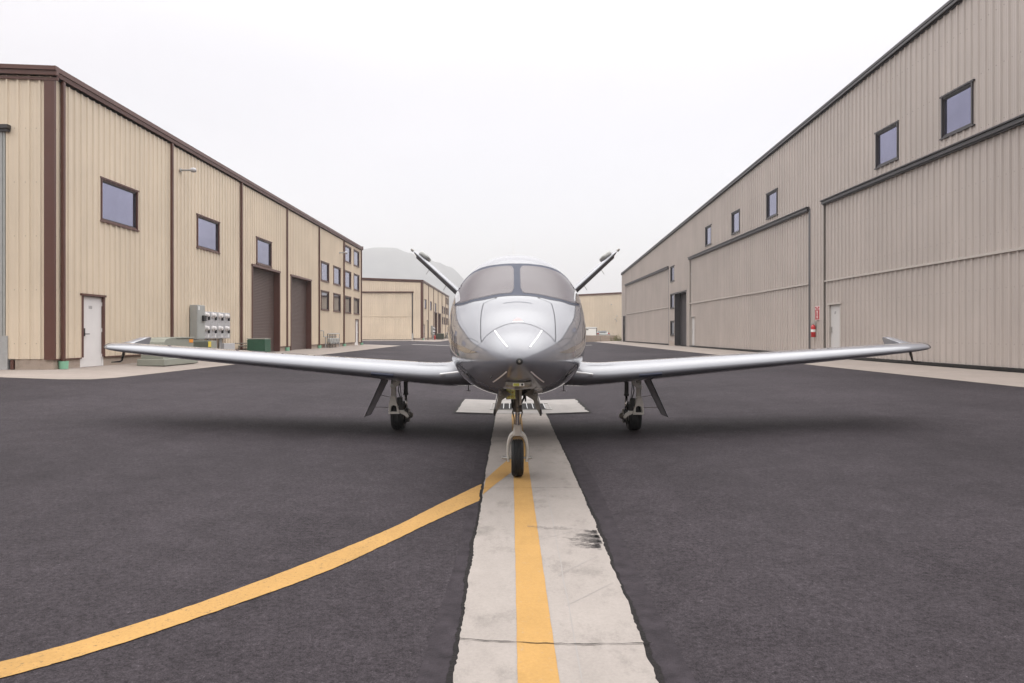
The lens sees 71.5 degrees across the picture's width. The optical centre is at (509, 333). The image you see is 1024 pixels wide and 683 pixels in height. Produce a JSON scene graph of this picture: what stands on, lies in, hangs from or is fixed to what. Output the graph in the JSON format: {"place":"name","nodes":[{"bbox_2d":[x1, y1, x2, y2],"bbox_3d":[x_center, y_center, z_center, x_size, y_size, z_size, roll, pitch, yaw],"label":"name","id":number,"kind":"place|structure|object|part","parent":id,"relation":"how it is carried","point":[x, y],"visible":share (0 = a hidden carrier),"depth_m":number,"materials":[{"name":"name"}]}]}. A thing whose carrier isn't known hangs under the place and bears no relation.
{"place":"outdoors","nodes":[
{"label":"outdoors","id":0,"kind":"place"},
{"bbox_2d":[362,247,463,316],"bbox_3d":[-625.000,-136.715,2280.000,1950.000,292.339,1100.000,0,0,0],"label":"hill","id":1,"kind":"structure","parent":0,"point":[387,263],"depth_m":2189.69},
{"bbox_2d":[0,0,948,293],"label":"sky","id":2,"kind":"structure","parent":0,"point":[464,134],"materials":[{"name":"white"}]},
{"bbox_2d":[0,339,1023,682],"bbox_3d":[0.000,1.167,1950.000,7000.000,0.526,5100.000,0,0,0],"label":"ground","id":3,"kind":"structure","parent":0,"point":[802,523],"depth_m":5.34,"materials":[{"name":"grey asphalt"}]},
{"bbox_2d":[0,344,396,378],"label":"apron","id":4,"kind":"object","parent":3,"relation":"on","point":[112,371],"visible":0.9,"depth_m":20.58,"materials":[{"name":"concrete"}]},
{"bbox_2d":[137,337,197,365],"bbox_3d":[-11.420,0.575,23.835,0.880,0.910,2.430,0,0,0],"label":"transformer","id":5,"kind":"object","parent":4,"relation":"on","point":[147,360],"visible":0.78,"depth_m":23.02,"materials":[{"name":"green metal"}]},
{"bbox_2d":[0,63,362,369],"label":"hangar","id":6,"kind":"structure","parent":4,"relation":"on","point":[117,225],"depth_m":23.74,"materials":[{"name":"beige metal"}]},
{"bbox_2d":[80,293,106,366],"bbox_3d":[-12.713,-0.099,21.650,0.175,2.193,1.260,0,0,0],"label":"door","id":7,"kind":"structure","parent":6,"relation":"in","point":[93,308],"depth_m":21.69,"materials":[{"name":"white paint"}]},
{"bbox_2d":[100,176,139,231],"bbox_3d":[-12.699,-4.175,23.130,0.122,1.394,2.320,0,0,0],"label":"window","id":8,"kind":"structure","parent":6,"relation":"in","point":[118,202],"depth_m":23.13,"materials":[{"name":"grey glass"}]},
{"bbox_2d":[180,168,195,172],"bbox_3d":[-12.363,-6.290,27.360,0.615,0.190,0.190,0,0,0],"label":"wall lamp","id":9,"kind":"object","parent":6,"relation":"attached to","point":[193,170],"visible":1,"depth_m":27.32,"materials":[{"name":"metal"}]},
{"bbox_2d":[196,213,220,253],"bbox_3d":[-12.699,-4.175,29.930,0.122,1.394,2.320,0,0,0],"label":"window","id":10,"kind":"structure","parent":6,"relation":"in","point":[207,229],"depth_m":29.95,"materials":[{"name":"blue"}]},
{"bbox_2d":[190,305,229,348],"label":"meter bank","id":11,"kind":"structure","parent":6,"relation":"attached to","point":[204,324],"depth_m":29.23,"materials":[{"name":"grey metal"}]},
{"bbox_2d":[218,343,234,349],"bbox_3d":[-12.530,0.720,31.500,0.260,0.580,1.200,0,0,0],"label":"junction box","id":12,"kind":"object","parent":6,"relation":"attached to","point":[227,345],"visible":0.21,"depth_m":31.26,"materials":[{"name":"grey metal"}]},
{"bbox_2d":[256,236,271,267],"bbox_3d":[-12.699,-4.175,36.725,0.122,1.394,2.330,0,0,0],"label":"window","id":13,"kind":"structure","parent":6,"relation":"in","point":[263,248],"depth_m":36.76,"materials":[{"name":"blue"}]},
{"bbox_2d":[251,264,280,351],"bbox_3d":[-12.815,-1.221,37.110,0.370,4.438,4.300,0,0,0],"label":"roll up door","id":14,"kind":"structure","parent":6,"relation":"in","point":[265,281],"depth_m":37.97,"materials":[{"name":"brown metal"}]},
{"bbox_2d":[290,274,311,350],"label":"roll up door","id":15,"kind":"structure","parent":6,"relation":"in","point":[301,287],"depth_m":44.21,"materials":[{"name":"brown metal"}]},
{"bbox_2d":[321,290,328,310],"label":"window","id":16,"kind":"structure","parent":6,"relation":"in","point":[324,294],"depth_m":48.88,"materials":[{"name":"grey glass"}]},
{"bbox_2d":[321,260,329,282],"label":"window","id":17,"kind":"structure","parent":6,"relation":"in","point":[324,265],"depth_m":48.88,"materials":[{"name":"blue"}]},
{"bbox_2d":[320,330,339,347],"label":"gas meter bank","id":18,"kind":"structure","parent":6,"relation":"attached to","point":[335,340],"depth_m":49.22,"materials":[{"name":"metal"}]},
{"bbox_2d":[333,293,340,312],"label":"window","id":19,"kind":"structure","parent":6,"relation":"in","point":[336,297],"depth_m":52.26,"materials":[{"name":"grey glass"}]},
{"bbox_2d":[333,265,340,285],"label":"window","id":20,"kind":"structure","parent":6,"relation":"in","point":[336,270],"depth_m":52.26,"materials":[{"name":"blue"}]},
{"bbox_2d":[345,270,350,288],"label":"window","id":21,"kind":"structure","parent":6,"relation":"in","point":[347,274],"depth_m":55.81,"materials":[{"name":"blue"}]},
{"bbox_2d":[345,244,350,263],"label":"window","id":22,"kind":"structure","parent":6,"relation":"in","point":[347,256],"depth_m":55.86,"materials":[{"name":"blue"}]},
{"bbox_2d":[345,295,351,313],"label":"window","id":23,"kind":"structure","parent":6,"relation":"in","point":[347,299],"depth_m":55.81,"materials":[{"name":"grey glass"}]},
{"bbox_2d":[354,297,359,314],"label":"window","id":24,"kind":"structure","parent":6,"relation":"in","point":[356,300],"depth_m":59.09,"materials":[{"name":"grey glass"}]},
{"bbox_2d":[354,273,359,290],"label":"window","id":25,"kind":"structure","parent":6,"relation":"in","point":[356,277],"depth_m":59.09,"materials":[{"name":"blue"}]},
{"bbox_2d":[354,249,359,267],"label":"window","id":26,"kind":"structure","parent":6,"relation":"in","point":[356,253],"depth_m":59.09,"materials":[{"name":"blue"}]},
{"bbox_2d":[355,319,358,344],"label":"door","id":27,"kind":"structure","parent":6,"relation":"in","point":[356,320],"depth_m":59.06,"materials":[{"name":"white paint"}]},
{"bbox_2d":[193,340,215,347],"bbox_3d":[-12.098,0.635,27.675,0.505,0.750,2.550,0,0,0],"label":"utility box","id":28,"kind":"object","parent":4,"relation":"on","point":[205,343],"visible":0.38,"depth_m":27.65,"materials":[{"name":"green metal"}]},
{"bbox_2d":[247,338,270,351],"bbox_3d":[-11.950,0.630,33.900,0.940,0.800,0.940,0,0,0],"label":"transformer box","id":29,"kind":"object","parent":4,"relation":"on","point":[258,344],"visible":0.81,"depth_m":33.48,"materials":[{"name":"metal"}]},
{"bbox_2d":[0,484,480,677],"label":"yellow curved line","id":30,"kind":"object","parent":3,"relation":"on","point":[294,575],"visible":1,"depth_m":3.75,"materials":[{"name":"paint"}]},
{"bbox_2d":[362,338,447,340],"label":"apron","id":31,"kind":"object","parent":3,"relation":"on","point":[446,339],"visible":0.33,"depth_m":94.44,"materials":[{"name":"concrete"}]},
{"bbox_2d":[431,326,434,339],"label":"meter bank","id":32,"kind":"structure","parent":31,"relation":"on","point":[432,330],"depth_m":110.51,"materials":[{"name":"grey metal"}]},
{"bbox_2d":[436,333,443,339],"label":"air conditioner","id":33,"kind":"object","parent":31,"relation":"on","point":[440,336],"visible":1,"depth_m":112.46,"materials":[{"name":"metal"}]},
{"bbox_2d":[362,278,448,339],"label":"hangar","id":34,"kind":"structure","parent":3,"relation":"on","point":[399,309],"depth_m":99.35,"materials":[{"name":"beige metal"}]},
{"bbox_2d":[362,293,411,339],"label":"hangar door","id":35,"kind":"structure","parent":34,"relation":"in","point":[385,316],"depth_m":99.34,"materials":[{"name":"beige metal"}]},
{"bbox_2d":[434,312,436,338],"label":"roll up door","id":36,"kind":"structure","parent":34,"relation":"in","point":[435,313],"depth_m":119.22,"materials":[{"name":"metal"}]},
{"bbox_2d":[438,313,440,332],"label":"roll up door","id":37,"kind":"structure","parent":34,"relation":"in","point":[439,314],"depth_m":125.61,"materials":[{"name":"metal"}]},
{"bbox_2d":[103,249,930,475],"bbox_3d":[0.098,-0.117,10.422,9.194,3.060,8.544,0,0,-42],"label":"light jet","id":38,"kind":"object","parent":3,"relation":"on","point":[516,329],"visible":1,"depth_m":8.15,"materials":[{"name":"silver metal"}]},
{"bbox_2d":[453,290,459,303],"bbox_3d":[-0.624,-0.435,8.253,0.070,0.207,1.082,0,0,-6],"label":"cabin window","id":39,"kind":"structure","parent":38,"relation":"in","point":[456,299],"depth_m":8.00,"materials":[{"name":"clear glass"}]},
{"bbox_2d":[574,291,580,303],"bbox_3d":[0.789,-0.435,8.247,0.070,0.207,1.082,0,0,6],"label":"cabin window","id":40,"kind":"structure","parent":38,"relation":"in","point":[576,297],"depth_m":7.99,"materials":[{"name":"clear glass"}]},
{"bbox_2d":[496,396,539,399],"bbox_3d":[0.180,1.397,37.625,0.960,0.051,44.750,0,0,0],"label":"drain strip","id":41,"kind":"object","parent":3,"relation":"on","point":[527,398],"visible":0.08,"depth_m":15.35,"materials":[{"name":"concrete"}]},
{"bbox_2d":[453,399,591,413],"bbox_3d":[0.231,1.406,13.865,2.505,0.029,2.693,0,0,0],"label":"pad gap","id":42,"kind":"object","parent":3,"relation":"on","point":[462,400],"visible":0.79,"depth_m":12.66,"materials":[{"name":"grey concrete"}]},
{"bbox_2d":[456,399,588,412],"bbox_3d":[0.225,1.400,13.850,2.372,0.027,2.522,0,0,0],"label":"drain pad","id":43,"kind":"object","parent":42,"relation":"on","point":[557,406],"visible":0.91,"depth_m":13.62,"materials":[{"name":"concrete"}]},
{"bbox_2d":[490,403,551,409],"bbox_3d":[0.210,1.401,13.755,1.160,0.013,1.210,0,0,0],"label":"drain grate","id":44,"kind":"object","parent":43,"relation":"on","point":[525,406],"visible":0.64,"depth_m":13.69,"materials":[{"name":"metal"}]},
{"bbox_2d":[416,416,696,682],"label":"asphalt patch band","id":45,"kind":"object","parent":3,"relation":"on","point":[667,656],"visible":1,"depth_m":3.88,"materials":[{"name":"grey asphalt"}]},
{"bbox_2d":[446,414,664,682],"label":"joint gap","id":46,"kind":"object","parent":45,"relation":"on","point":[659,677],"visible":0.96,"depth_m":3.97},
{"bbox_2d":[453,413,658,682],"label":"drain strip","id":47,"kind":"object","parent":46,"relation":"on","point":[601,616],"visible":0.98,"depth_m":3.97,"materials":[{"name":"concrete"}]},
{"bbox_2d":[483,459,510,493],"bbox_3d":[-0.067,1.415,7.294,0.189,0.001,2.114,0,0,11],"label":"yellow curve on strip","id":48,"kind":"object","parent":47,"relation":"on","point":[501,472],"visible":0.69,"depth_m":7.09,"materials":[{"name":"paint"}]},
{"bbox_2d":[511,414,559,682],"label":"yellow centre line","id":49,"kind":"object","parent":47,"relation":"on","point":[536,661],"visible":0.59,"depth_m":3.80,"materials":[{"name":"paint"}]},
{"bbox_2d":[456,487,651,643],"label":"expansion joints","id":50,"kind":"object","parent":47,"relation":"on","point":[547,642],"visible":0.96,"depth_m":3.25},
{"bbox_2d":[535,429,582,682],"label":"hairline crack","id":51,"kind":"object","parent":47,"relation":"on","point":[564,583],"visible":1,"depth_m":3.91,"materials":[{"name":"grey concrete"}]},
{"bbox_2d":[530,526,602,547],"bbox_3d":[0.377,1.414,4.960,0.503,0.004,0.590,0,0,0],"label":"tyre scuff","id":52,"kind":"object","parent":47,"relation":"on","point":[595,540],"visible":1,"depth_m":4.90,"materials":[{"name":"grey rubber"}]},
{"bbox_2d":[529,451,611,605],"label":"faint tyre lines","id":53,"kind":"object","parent":47,"relation":"on","point":[573,567],"visible":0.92,"depth_m":4.28,"materials":[{"name":"grey"}]},
{"bbox_2d":[578,292,621,338],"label":"hangar","id":54,"kind":"structure","parent":3,"relation":"on","point":[601,312],"depth_m":130.00,"materials":[{"name":"beige metal"}]},
{"bbox_2d":[586,335,616,341],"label":"retaining wall","id":55,"kind":"structure","parent":3,"relation":"on","point":[595,338],"depth_m":88.00,"materials":[{"name":"concrete"}]},
{"bbox_2d":[611,335,621,340],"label":"dry weeds","id":56,"kind":"object","parent":3,"relation":"on","point":[616,337],"visible":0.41,"depth_m":87.81,"materials":[{"name":"beige plant"}]},
{"bbox_2d":[601,341,1023,386],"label":"apron","id":57,"kind":"object","parent":3,"relation":"on","point":[992,377],"visible":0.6,"depth_m":20.80,"materials":[{"name":"concrete"}]},
{"bbox_2d":[621,0,1023,371],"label":"hangar","id":58,"kind":"structure","parent":3,"relation":"on","point":[877,201],"depth_m":24.76,"materials":[{"name":"beige metal"}]},
{"bbox_2d":[623,316,624,340],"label":"glazed door","id":59,"kind":"structure","parent":58,"relation":"in","point":[623,316],"depth_m":81.46,"materials":[{"name":"grey"}]},
{"bbox_2d":[626,269,667,344],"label":"hangar door","id":60,"kind":"structure","parent":58,"relation":"in","point":[647,298],"depth_m":67.12,"materials":[{"name":"beige metal"}]},
{"bbox_2d":[670,293,673,308],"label":"window","id":61,"kind":"structure","parent":58,"relation":"in","point":[671,295],"depth_m":57.31,"materials":[{"name":"blue"}]},
{"bbox_2d":[670,321,673,335],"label":"window","id":62,"kind":"structure","parent":58,"relation":"in","point":[671,322],"depth_m":57.31,"materials":[{"name":"grey glass"}]},
{"bbox_2d":[670,265,674,281],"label":"window","id":63,"kind":"structure","parent":58,"relation":"in","point":[671,268],"depth_m":57.31,"materials":[{"name":"grey glass"}]},
{"bbox_2d":[674,290,692,345],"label":"roll up door","id":64,"kind":"structure","parent":58,"relation":"in","point":[679,297],"depth_m":56.21,"materials":[{"name":"grey metal"}]},
{"bbox_2d":[690,316,694,345],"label":"door","id":65,"kind":"structure","parent":58,"relation":"in","point":[692,317],"depth_m":50.86,"materials":[{"name":"beige metal"}]},
{"bbox_2d":[705,224,711,246],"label":"window","id":66,"kind":"structure","parent":58,"relation":"in","point":[708,228],"depth_m":46.94,"materials":[{"name":"grey glass"}]},
{"bbox_2d":[731,209,739,234],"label":"window","id":67,"kind":"structure","parent":58,"relation":"in","point":[735,216],"depth_m":41.33,"materials":[{"name":"grey glass"}]},
{"bbox_2d":[689,212,807,351],"bbox_3d":[13.105,-2.212,41.400,0.110,6.317,20.560,0,0,0],"label":"hangar door","id":68,"kind":"structure","parent":58,"relation":"in","point":[750,293],"depth_m":37.82,"materials":[{"name":"beige metal"}]},
{"bbox_2d":[766,188,777,219],"bbox_3d":[13.099,-6.455,35.455,0.122,1.330,1.550,0,0,0],"label":"window","id":69,"kind":"structure","parent":58,"relation":"in","point":[772,196],"depth_m":35.51,"materials":[{"name":"grey glass"}]},
{"bbox_2d":[811,321,815,336],"bbox_3d":[12.947,-0.185,30.325,0.225,0.670,0.204,0,0,37],"label":"fire extinguisher","id":70,"kind":"object","parent":58,"relation":"attached to","point":[813,330],"visible":1,"depth_m":30.26,"materials":[{"name":"red metal"}]},
{"bbox_2d":[815,306,819,319],"bbox_3d":[13.055,-0.870,30.170,0.018,0.600,0.460,0,0,0],"label":"extinguisher sign","id":71,"kind":"object","parent":58,"relation":"attached to","point":[817,312],"visible":1,"depth_m":30.14,"materials":[{"name":"red"}]},
{"bbox_2d":[827,302,841,347],"bbox_3d":[13.143,-0.180,28.650,0.175,2.110,1.160,0,0,0],"label":"door","id":72,"kind":"structure","parent":58,"relation":"in","point":[834,311],"depth_m":28.78,"materials":[{"name":"beige metal"}]},
{"bbox_2d":[874,120,898,169],"bbox_3d":[13.099,-6.515,24.655,0.122,1.310,1.590,0,0,0],"label":"window","id":73,"kind":"structure","parent":58,"relation":"in","point":[887,140],"depth_m":24.70,"materials":[{"name":"grey"}]},
{"bbox_2d":[824,125,1023,371],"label":"hangar door","id":74,"kind":"structure","parent":58,"relation":"in","point":[932,253],"depth_m":21.62,"materials":[{"name":"beige metal"}]},
{"bbox_2d":[939,79,974,140],"bbox_3d":[13.099,-6.515,20.795,0.122,1.310,1.590,0,0,0],"label":"window","id":75,"kind":"structure","parent":58,"relation":"in","point":[957,107],"depth_m":20.79,"materials":[{"name":"grey glass"}]},
{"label":"gravel bank","id":76,"kind":"structure","parent":3,"relation":"on","visible":0},
{"bbox_2d":[586,327,596,334],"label":"enclosed trailer","id":77,"kind":"object","parent":76,"relation":"on","point":[591,330],"visible":0.2,"depth_m":93.97,"materials":[{"name":"white"}]},
{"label":"rear door","id":78,"kind":"part","parent":77,"relation":"part of","materials":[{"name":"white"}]},
{"bbox_2d":[597,331,609,334],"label":"parked car","id":79,"kind":"object","parent":76,"relation":"on","point":[603,333],"visible":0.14,"depth_m":96.72,"materials":[{"name":"white metal"}]}
]}

